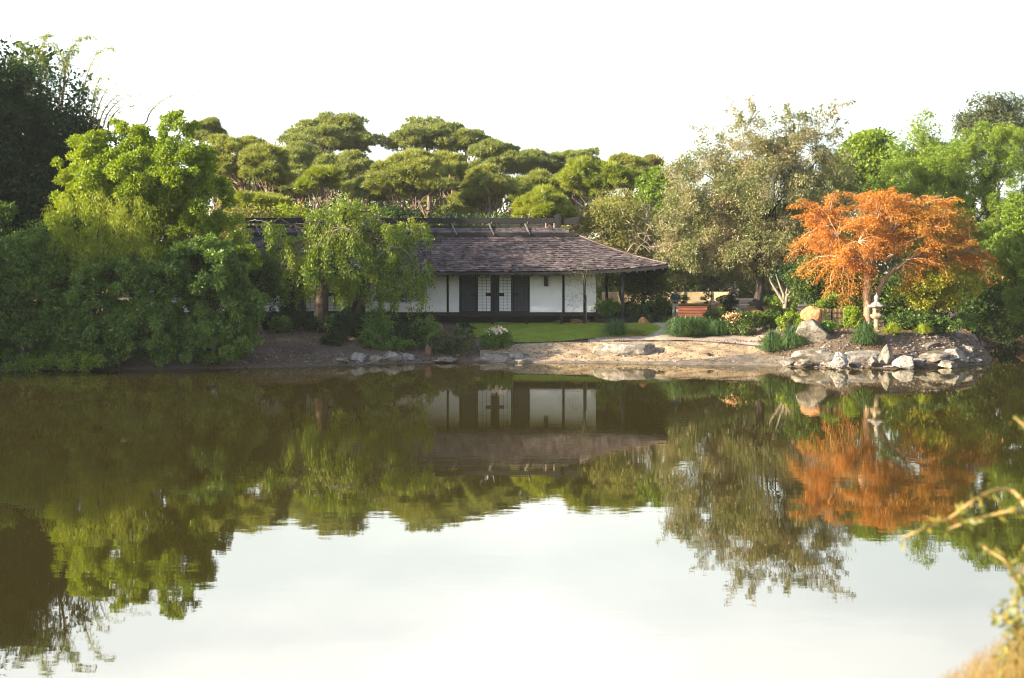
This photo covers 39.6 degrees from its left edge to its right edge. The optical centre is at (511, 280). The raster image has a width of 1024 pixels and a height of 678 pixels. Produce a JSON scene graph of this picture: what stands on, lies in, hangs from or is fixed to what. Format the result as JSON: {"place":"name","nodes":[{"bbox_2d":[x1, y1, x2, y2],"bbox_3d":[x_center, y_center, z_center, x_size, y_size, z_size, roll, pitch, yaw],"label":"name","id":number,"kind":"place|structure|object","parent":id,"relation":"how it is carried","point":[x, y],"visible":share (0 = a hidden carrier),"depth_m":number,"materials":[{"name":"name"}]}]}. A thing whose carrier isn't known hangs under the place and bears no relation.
{"place":"outdoors","nodes":[
{"label":"outdoors","id":0,"kind":"place"},
{"bbox_2d":[0,284,1014,370],"bbox_3d":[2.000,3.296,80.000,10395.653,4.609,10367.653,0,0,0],"label":"ground","id":1,"kind":"structure","parent":0,"point":[134,362],"depth_m":68.30,"materials":[{"name":"soil"}]},
{"bbox_2d":[0,200,19,251],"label":"shrub","id":2,"kind":"object","parent":1,"relation":"on","point":[4,212],"visible":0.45,"depth_m":67.41,"materials":[{"name":"green plant"}]},
{"bbox_2d":[0,35,72,268],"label":"tree","id":3,"kind":"object","parent":1,"relation":"on","point":[14,146],"visible":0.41,"depth_m":74.68,"materials":[{"name":"green plant"}]},
{"bbox_2d":[0,59,97,256],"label":"dark tree","id":4,"kind":"object","parent":1,"relation":"on","point":[10,81],"visible":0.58,"depth_m":75.32,"materials":[{"name":"green plant"}]},
{"bbox_2d":[0,219,103,362],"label":"shrub","id":5,"kind":"object","parent":1,"relation":"on","point":[43,324],"visible":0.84,"depth_m":63.75,"materials":[{"name":"green plant"}]},
{"bbox_2d":[0,350,107,372],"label":"shrub","id":6,"kind":"object","parent":1,"relation":"on","point":[83,360],"visible":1,"depth_m":62.42,"materials":[{"name":"green plant"}]},
{"bbox_2d":[0,39,134,308],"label":"tree","id":7,"kind":"object","parent":1,"relation":"on","point":[50,54],"visible":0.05,"depth_m":81.75,"materials":[{"name":"green plant"}]},
{"bbox_2d":[16,186,166,343],"bbox_3d":[-19.015,-0.203,64.835,6.855,8.412,3.779,0,0,0],"label":"casuarina tree","id":8,"kind":"object","parent":1,"relation":"on","point":[112,215],"visible":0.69,"depth_m":64.61,"materials":[{"name":"green plant"}]},
{"bbox_2d":[0,30,193,264],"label":"bamboo","id":9,"kind":"object","parent":1,"relation":"on","point":[70,52],"visible":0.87,"depth_m":77.97,"materials":[{"name":"green plant"}]},
{"bbox_2d":[50,250,198,367],"bbox_3d":[-17.438,1.393,64.403,6.705,5.600,3.856,0,0,0],"label":"shrub","id":10,"kind":"object","parent":1,"relation":"on","point":[143,311],"visible":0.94,"depth_m":63.55,"materials":[{"name":"green plant"}]},
{"bbox_2d":[43,109,263,352],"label":"broadleaf tree","id":11,"kind":"object","parent":1,"relation":"on","point":[142,156],"visible":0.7,"depth_m":66.27,"materials":[{"name":"green plant"}]},
{"bbox_2d":[178,116,228,235],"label":"pine tree","id":12,"kind":"object","parent":1,"relation":"on","point":[210,125],"visible":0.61,"depth_m":121.18,"materials":[{"name":"green plant"}]},
{"bbox_2d":[156,232,269,365],"bbox_3d":[-14.162,0.906,65.438,5.834,6.338,4.036,0,0,0],"label":"shrub","id":13,"kind":"object","parent":1,"relation":"on","point":[230,289],"visible":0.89,"depth_m":64.55,"materials":[{"name":"green plant"}]},
{"bbox_2d":[200,133,272,210],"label":"pine tree","id":14,"kind":"object","parent":1,"relation":"on","point":[225,146],"visible":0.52,"depth_m":105.21,"materials":[{"name":"green plant"}]},
{"bbox_2d":[206,203,285,237],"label":"shrub","id":15,"kind":"object","parent":1,"relation":"on","point":[249,211],"visible":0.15,"depth_m":95.82,"materials":[{"name":"green plant"}]},
{"bbox_2d":[215,188,292,212],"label":"pine tree","id":16,"kind":"object","parent":1,"relation":"on","point":[244,199],"visible":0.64,"depth_m":98.61,"materials":[{"name":"green plant"}]},
{"bbox_2d":[235,242,288,337],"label":"tree","id":17,"kind":"object","parent":1,"relation":"on","point":[270,267],"visible":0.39,"depth_m":70.79,"materials":[{"name":"green plant"}]},
{"bbox_2d":[236,142,299,193],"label":"pine tree","id":18,"kind":"object","parent":1,"relation":"on","point":[270,159],"visible":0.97,"depth_m":101.88,"materials":[{"name":"green plant"}]},
{"bbox_2d":[267,315,293,332],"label":"shrub","id":19,"kind":"object","parent":1,"relation":"on","point":[283,323],"visible":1,"depth_m":73.23,"materials":[{"name":"green plant"}]},
{"bbox_2d":[247,196,317,224],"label":"shrub","id":20,"kind":"object","parent":1,"relation":"on","point":[294,210],"visible":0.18,"depth_m":97.57,"materials":[{"name":"green plant"}]},
{"bbox_2d":[253,168,319,215],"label":"pine tree","id":21,"kind":"object","parent":1,"relation":"on","point":[288,190],"visible":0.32,"depth_m":112.67,"materials":[{"name":"green plant"}]},
{"bbox_2d":[267,140,334,210],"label":"pine tree","id":22,"kind":"object","parent":1,"relation":"on","point":[302,154],"visible":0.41,"depth_m":120.05,"materials":[{"name":"green plant"}]},
{"bbox_2d":[290,313,319,331],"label":"shrub","id":23,"kind":"object","parent":1,"relation":"on","point":[305,324],"visible":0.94,"depth_m":74.05,"materials":[{"name":"green plant"}]},
{"bbox_2d":[291,164,344,217],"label":"pine tree","id":24,"kind":"object","parent":1,"relation":"on","point":[325,176],"visible":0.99,"depth_m":97.61,"materials":[{"name":"green plant"}]},
{"bbox_2d":[273,109,388,209],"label":"pine tree","id":25,"kind":"object","parent":1,"relation":"on","point":[330,130],"visible":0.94,"depth_m":130.62,"materials":[{"name":"green plant"}]},
{"bbox_2d":[318,330,345,346],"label":"shrub","id":26,"kind":"object","parent":1,"relation":"on","point":[335,338],"visible":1,"depth_m":70.09,"materials":[{"name":"green plant"}]},
{"bbox_2d":[229,192,436,332],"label":"weeping tree","id":27,"kind":"object","parent":1,"relation":"on","point":[396,247],"visible":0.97,"depth_m":74.19,"materials":[{"name":"green plant"}]},
{"bbox_2d":[329,307,358,341],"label":"shrub","id":28,"kind":"object","parent":1,"relation":"on","point":[342,321],"visible":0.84,"depth_m":71.25,"materials":[{"name":"green plant"}]},
{"bbox_2d":[313,149,376,210],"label":"pine tree","id":29,"kind":"object","parent":1,"relation":"on","point":[351,163],"visible":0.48,"depth_m":116.38,"materials":[{"name":"green plant"}]},
{"bbox_2d":[347,308,379,337],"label":"shrub","id":30,"kind":"object","parent":1,"relation":"on","point":[358,314],"visible":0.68,"depth_m":72.75,"materials":[{"name":"green plant"}]},
{"bbox_2d":[356,328,381,348],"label":"shrub","id":31,"kind":"object","parent":1,"relation":"on","point":[368,338],"visible":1,"depth_m":70.42,"materials":[{"name":"green plant"}]},
{"bbox_2d":[338,175,401,212],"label":"pine tree","id":32,"kind":"object","parent":1,"relation":"on","point":[360,194],"visible":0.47,"depth_m":110.87,"materials":[{"name":"green plant"}]},
{"bbox_2d":[355,303,396,343],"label":"shrub","id":33,"kind":"object","parent":1,"relation":"on","point":[382,326],"visible":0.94,"depth_m":71.56,"materials":[{"name":"green plant"}]},
{"bbox_2d":[375,335,419,350],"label":"shrub","id":34,"kind":"object","parent":1,"relation":"on","point":[401,345],"visible":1,"depth_m":70.56,"materials":[{"name":"green plant"}]},
{"bbox_2d":[372,202,423,224],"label":"shrub","id":35,"kind":"object","parent":1,"relation":"on","point":[405,214],"visible":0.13,"depth_m":97.58,"materials":[{"name":"green plant"}]},
{"bbox_2d":[389,322,420,346],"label":"shrub","id":36,"kind":"object","parent":1,"relation":"on","point":[403,330],"visible":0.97,"depth_m":70.95,"materials":[{"name":"green plant"}]},
{"bbox_2d":[357,147,456,213],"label":"pine tree","id":37,"kind":"object","parent":1,"relation":"on","point":[407,171],"visible":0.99,"depth_m":103.45,"materials":[{"name":"green plant"}]},
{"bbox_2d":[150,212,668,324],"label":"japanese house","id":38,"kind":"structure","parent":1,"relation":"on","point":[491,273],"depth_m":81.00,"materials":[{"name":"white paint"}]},
{"bbox_2d":[461,275,476,311],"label":"sliding door","id":39,"kind":"structure","parent":38,"relation":"in","point":[468,284],"depth_m":81.04,"materials":[{"name":"black wood"}]},
{"bbox_2d":[477,275,491,311],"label":"sliding door","id":40,"kind":"structure","parent":38,"relation":"in","point":[484,283],"depth_m":81.04,"materials":[{"name":"paper"}]},
{"bbox_2d":[498,275,511,311],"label":"sliding door","id":41,"kind":"structure","parent":38,"relation":"in","point":[504,283],"depth_m":81.04,"materials":[{"name":"paper"}]},
{"bbox_2d":[512,275,528,311],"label":"sliding door","id":42,"kind":"structure","parent":38,"relation":"in","point":[520,284],"depth_m":81.04,"materials":[{"name":"black wood"}]},
{"bbox_2d":[376,114,465,217],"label":"pine tree","id":43,"kind":"object","parent":1,"relation":"on","point":[421,133],"visible":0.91,"depth_m":129.46,"materials":[{"name":"green plant"}]},
{"bbox_2d":[412,314,441,341],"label":"shrub","id":44,"kind":"object","parent":1,"relation":"on","point":[430,327],"visible":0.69,"depth_m":72.41,"materials":[{"name":"green plant"}]},
{"bbox_2d":[430,149,472,217],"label":"pine tree","id":45,"kind":"object","parent":1,"relation":"on","point":[451,180],"visible":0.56,"depth_m":111.06,"materials":[{"name":"green plant"}]},
{"bbox_2d":[426,325,478,355],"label":"shrub","id":46,"kind":"object","parent":1,"relation":"on","point":[463,339],"visible":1,"depth_m":70.53,"materials":[{"name":"green plant"}]},
{"bbox_2d":[422,205,495,224],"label":"shrub","id":47,"kind":"object","parent":1,"relation":"on","point":[451,214],"visible":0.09,"depth_m":99.64,"materials":[{"name":"green plant"}]},
{"bbox_2d":[433,127,491,216],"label":"pine tree","id":48,"kind":"object","parent":1,"relation":"on","point":[464,139],"visible":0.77,"depth_m":128.81,"materials":[{"name":"green plant"}]},
{"bbox_2d":[435,189,503,217],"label":"pine tree","id":49,"kind":"object","parent":1,"relation":"on","point":[460,205],"visible":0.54,"depth_m":109.38,"materials":[{"name":"green plant"}]},
{"bbox_2d":[458,162,521,217],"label":"pine tree","id":50,"kind":"object","parent":1,"relation":"on","point":[494,181],"visible":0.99,"depth_m":107.53,"materials":[{"name":"green plant"}]},
{"bbox_2d":[478,325,513,349],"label":"shrub","id":51,"kind":"object","parent":1,"relation":"on","point":[499,337],"visible":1,"depth_m":71.81,"materials":[{"name":"green plant"}]},
{"bbox_2d":[465,137,529,215],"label":"pine tree","id":52,"kind":"object","parent":1,"relation":"on","point":[495,151],"visible":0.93,"depth_m":122.82,"materials":[{"name":"green plant"}]},
{"bbox_2d":[26,156,1015,297],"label":"distant wood","id":53,"kind":"object","parent":1,"relation":"on","point":[769,290],"depth_m":146.49,"materials":[{"name":"plant"}]},
{"bbox_2d":[499,146,559,176],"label":"pine tree","id":54,"kind":"object","parent":1,"relation":"on","point":[534,160],"visible":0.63,"depth_m":126.82,"materials":[{"name":"green plant"}]},
{"bbox_2d":[504,167,563,202],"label":"pine tree","id":55,"kind":"object","parent":1,"relation":"on","point":[531,179],"visible":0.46,"depth_m":111.37,"materials":[{"name":"green plant"}]},
{"bbox_2d":[510,182,579,227],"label":"pine tree","id":56,"kind":"object","parent":1,"relation":"on","point":[543,201],"visible":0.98,"depth_m":92.91,"materials":[{"name":"green plant"}]},
{"bbox_2d":[545,146,600,232],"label":"pine tree","id":57,"kind":"object","parent":1,"relation":"on","point":[564,156],"visible":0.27,"depth_m":128.85,"materials":[{"name":"green plant"}]},
{"bbox_2d":[548,153,642,301],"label":"pine tree","id":58,"kind":"object","parent":1,"relation":"on","point":[585,174],"visible":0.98,"depth_m":104.36,"materials":[{"name":"green plant"}]},
{"bbox_2d":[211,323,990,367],"bbox_3d":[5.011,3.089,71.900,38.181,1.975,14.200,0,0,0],"label":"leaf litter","id":59,"kind":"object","parent":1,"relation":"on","point":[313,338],"visible":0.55,"depth_m":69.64,"materials":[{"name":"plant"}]},
{"bbox_2d":[590,297,624,317],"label":"shrub","id":60,"kind":"object","parent":1,"relation":"on","point":[605,305],"visible":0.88,"depth_m":80.68,"materials":[{"name":"green plant"}]},
{"bbox_2d":[232,332,989,367],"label":"pebbles","id":61,"kind":"object","parent":1,"relation":"on","point":[783,357],"visible":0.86,"depth_m":67.81,"materials":[{"name":"stone"}]},
{"bbox_2d":[570,186,668,308],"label":"tree","id":62,"kind":"object","parent":1,"relation":"on","point":[617,217],"visible":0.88,"depth_m":93.38,"materials":[{"name":"green plant"}]},
{"bbox_2d":[608,150,652,253],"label":"pine tree","id":63,"kind":"object","parent":1,"relation":"on","point":[634,161],"visible":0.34,"depth_m":108.87,"materials":[{"name":"green plant"}]},
{"bbox_2d":[471,353,790,366],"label":"mud","id":64,"kind":"structure","parent":1,"relation":"on","point":[751,358],"depth_m":68.22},
{"bbox_2d":[596,253,689,303],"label":"tree","id":65,"kind":"object","parent":1,"relation":"on","point":[613,277],"visible":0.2,"depth_m":97.16,"materials":[{"name":"green plant"}]},
{"bbox_2d":[615,269,677,311],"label":"shrub","id":66,"kind":"object","parent":1,"relation":"on","point":[649,286],"visible":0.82,"depth_m":83.07,"materials":[{"name":"green plant"}]},
{"bbox_2d":[636,300,667,321],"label":"shrub","id":67,"kind":"object","parent":1,"relation":"on","point":[646,310],"visible":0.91,"depth_m":80.31,"materials":[{"name":"green plant"}]},
{"bbox_2d":[630,164,684,255],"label":"tree","id":68,"kind":"object","parent":1,"relation":"on","point":[654,180],"visible":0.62,"depth_m":100.39,"materials":[{"name":"green plant"}]},
{"bbox_2d":[602,291,728,309],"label":"garden wall","id":69,"kind":"structure","parent":1,"relation":"on","point":[694,300],"depth_m":95.50,"materials":[{"name":"brown wood"}]},
{"bbox_2d":[588,331,799,347],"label":"gravel bed","id":70,"kind":"object","parent":1,"relation":"on","point":[731,338],"visible":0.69,"depth_m":73.25,"materials":[{"name":"gravel"}]},
{"bbox_2d":[653,314,705,336],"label":"grass clump","id":71,"kind":"object","parent":70,"relation":"on","point":[677,327],"visible":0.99,"depth_m":73.30,"materials":[{"name":"plant"}]},
{"bbox_2d":[664,256,775,293],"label":"shrub","id":72,"kind":"object","parent":1,"relation":"on","point":[691,276],"visible":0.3,"depth_m":97.30,"materials":[{"name":"green plant"}]},
{"bbox_2d":[719,307,763,335],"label":"shrub","id":73,"kind":"object","parent":1,"relation":"on","point":[735,318],"visible":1,"depth_m":73.33,"materials":[{"name":"green plant"}]},
{"bbox_2d":[647,93,864,311],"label":"tan leaved tree","id":74,"kind":"object","parent":1,"relation":"on","point":[741,187],"visible":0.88,"depth_m":83.25,"materials":[{"name":"green plant"}]},
{"bbox_2d":[759,308,783,329],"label":"shrub","id":75,"kind":"object","parent":1,"relation":"on","point":[767,317],"visible":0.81,"depth_m":74.31,"materials":[{"name":"green plant"}]},
{"bbox_2d":[754,328,790,350],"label":"grass clump","id":76,"kind":"object","parent":1,"relation":"on","point":[768,343],"visible":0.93,"depth_m":68.73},
{"bbox_2d":[767,294,800,315],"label":"shrub","id":77,"kind":"object","parent":1,"relation":"on","point":[778,306],"visible":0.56,"depth_m":83.62,"materials":[{"name":"green plant"}]},
{"bbox_2d":[775,310,804,330],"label":"shrub","id":78,"kind":"object","parent":1,"relation":"on","point":[791,318],"visible":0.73,"depth_m":72.03,"materials":[{"name":"green plant"}]},
{"bbox_2d":[775,322,810,347],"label":"grass clump","id":79,"kind":"object","parent":1,"relation":"on","point":[791,338],"visible":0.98,"depth_m":68.17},
{"bbox_2d":[769,259,828,308],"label":"bare branched shrub","id":80,"kind":"object","parent":1,"relation":"on","point":[783,298],"visible":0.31,"depth_m":80.07,"materials":[{"name":"grey plant"}]},
{"bbox_2d":[800,306,822,322],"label":"rock","id":81,"kind":"object","parent":1,"relation":"on","point":[811,312],"visible":0.82,"depth_m":70.28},
{"bbox_2d":[796,319,832,343],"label":"rock","id":82,"kind":"object","parent":1,"relation":"on","point":[813,330],"visible":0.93,"depth_m":67.81,"materials":[{"name":"stone"}]},
{"bbox_2d":[811,291,853,321],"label":"shrub","id":83,"kind":"object","parent":1,"relation":"on","point":[828,303],"visible":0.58,"depth_m":73.84,"materials":[{"name":"green plant"}]},
{"bbox_2d":[781,253,914,319],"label":"shrub","id":84,"kind":"object","parent":1,"relation":"on","point":[810,291],"visible":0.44,"depth_m":78.26,"materials":[{"name":"green plant"}]},
{"bbox_2d":[841,305,864,327],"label":"shrub","id":85,"kind":"object","parent":1,"relation":"on","point":[854,314],"visible":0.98,"depth_m":70.21,"materials":[{"name":"green plant"}]},
{"bbox_2d":[821,126,899,279],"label":"round tree","id":86,"kind":"object","parent":1,"relation":"on","point":[871,151],"visible":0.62,"depth_m":103.50,"materials":[{"name":"green plant"}]},
{"bbox_2d":[844,318,885,345],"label":"grass clump","id":87,"kind":"object","parent":1,"relation":"on","point":[866,334],"visible":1,"depth_m":66.70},
{"bbox_2d":[867,292,885,332],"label":"stone lantern","id":88,"kind":"object","parent":1,"relation":"on","point":[876,306],"visible":0.95,"depth_m":68.77,"materials":[{"name":"stone"}]},
{"bbox_2d":[783,186,1009,324],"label":"orange tree","id":89,"kind":"object","parent":1,"relation":"on","point":[828,234],"visible":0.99,"depth_m":72.23,"materials":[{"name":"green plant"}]},
{"bbox_2d":[883,312,918,329],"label":"shrub","id":90,"kind":"object","parent":1,"relation":"on","point":[909,322],"visible":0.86,"depth_m":70.33,"materials":[{"name":"green plant"}]},
{"bbox_2d":[885,106,977,311],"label":"pointed tree","id":91,"kind":"object","parent":1,"relation":"on","point":[925,145],"visible":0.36,"depth_m":99.42,"materials":[{"name":"green plant"}]},
{"bbox_2d":[887,262,982,316],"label":"shrub","id":92,"kind":"object","parent":1,"relation":"on","point":[926,296],"visible":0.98,"depth_m":72.74,"materials":[{"name":"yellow plant"}]},
{"bbox_2d":[855,120,1023,312],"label":"casuarina tree","id":93,"kind":"object","parent":1,"relation":"on","point":[951,182],"visible":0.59,"depth_m":88.36,"materials":[{"name":"green plant"}]},
{"bbox_2d":[915,313,964,333],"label":"shrub","id":94,"kind":"object","parent":1,"relation":"on","point":[938,324],"visible":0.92,"depth_m":69.00,"materials":[{"name":"green plant"}]},
{"bbox_2d":[880,256,1023,346],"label":"shrub","id":95,"kind":"object","parent":1,"relation":"on","point":[985,306],"visible":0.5,"depth_m":78.33,"materials":[{"name":"green plant"}]},
{"bbox_2d":[898,415,1023,677],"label":"bush","id":96,"kind":"object","parent":1,"relation":"on","point":[1006,616],"visible":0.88,"depth_m":5.97,"materials":[{"name":"yellow plant"}]},
{"bbox_2d":[953,312,978,333],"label":"shrub","id":97,"kind":"object","parent":1,"relation":"on","point":[969,322],"visible":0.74,"depth_m":73.66,"materials":[{"name":"green plant"}]},
{"bbox_2d":[950,89,1023,289],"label":"grey tree","id":98,"kind":"object","parent":1,"relation":"on","point":[993,111],"visible":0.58,"depth_m":113.34,"materials":[{"name":"green plant"}]},
{"bbox_2d":[988,192,1023,324],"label":"broadleaf tree","id":99,"kind":"object","parent":1,"relation":"on","point":[1012,295],"visible":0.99,"depth_m":75.58,"materials":[{"name":"green plant"}]},
{"bbox_2d":[0,342,1023,677],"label":"water","id":100,"kind":"structure","parent":0,"point":[524,520],"depth_m":23.72,"materials":[{"name":"liquid"}]},
{"bbox_2d":[791,348,834,362],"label":"rock","id":101,"kind":"object","parent":100,"relation":"in","point":[812,355],"visible":0.69,"depth_m":65.82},
{"bbox_2d":[844,350,880,362],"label":"rock","id":102,"kind":"object","parent":100,"relation":"in","point":[860,356],"visible":0.69,"depth_m":65.69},
{"bbox_2d":[918,350,953,362],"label":"rock","id":103,"kind":"object","parent":100,"relation":"in","point":[938,356],"visible":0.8,"depth_m":65.85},
{"bbox_2d":[0,0,1023,276],"label":"sky","id":104,"kind":"structure","parent":0,"point":[631,76],"materials":[{"name":"white"}]},
{"bbox_2d":[456,322,660,341],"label":"lawn","id":105,"kind":"structure","parent":0,"point":[510,326],"depth_m":76.36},
{"bbox_2d":[596,317,637,335],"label":"grass clump","id":106,"kind":"object","parent":105,"relation":"on","point":[616,328],"visible":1,"depth_m":74.58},
{"bbox_2d":[480,341,766,361],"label":"sand","id":107,"kind":"structure","parent":0,"point":[686,354],"depth_m":70.62,"materials":[{"name":"sand"}]},
{"bbox_2d":[601,343,655,355],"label":"rock","id":108,"kind":"object","parent":107,"relation":"on","point":[632,349],"visible":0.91,"depth_m":69.82,"materials":[{"name":"stone"}]},
{"bbox_2d":[939,621,1023,677],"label":"dry grass","id":109,"kind":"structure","parent":0,"point":[1010,671],"depth_m":5.91,"materials":[{"name":"plant"}]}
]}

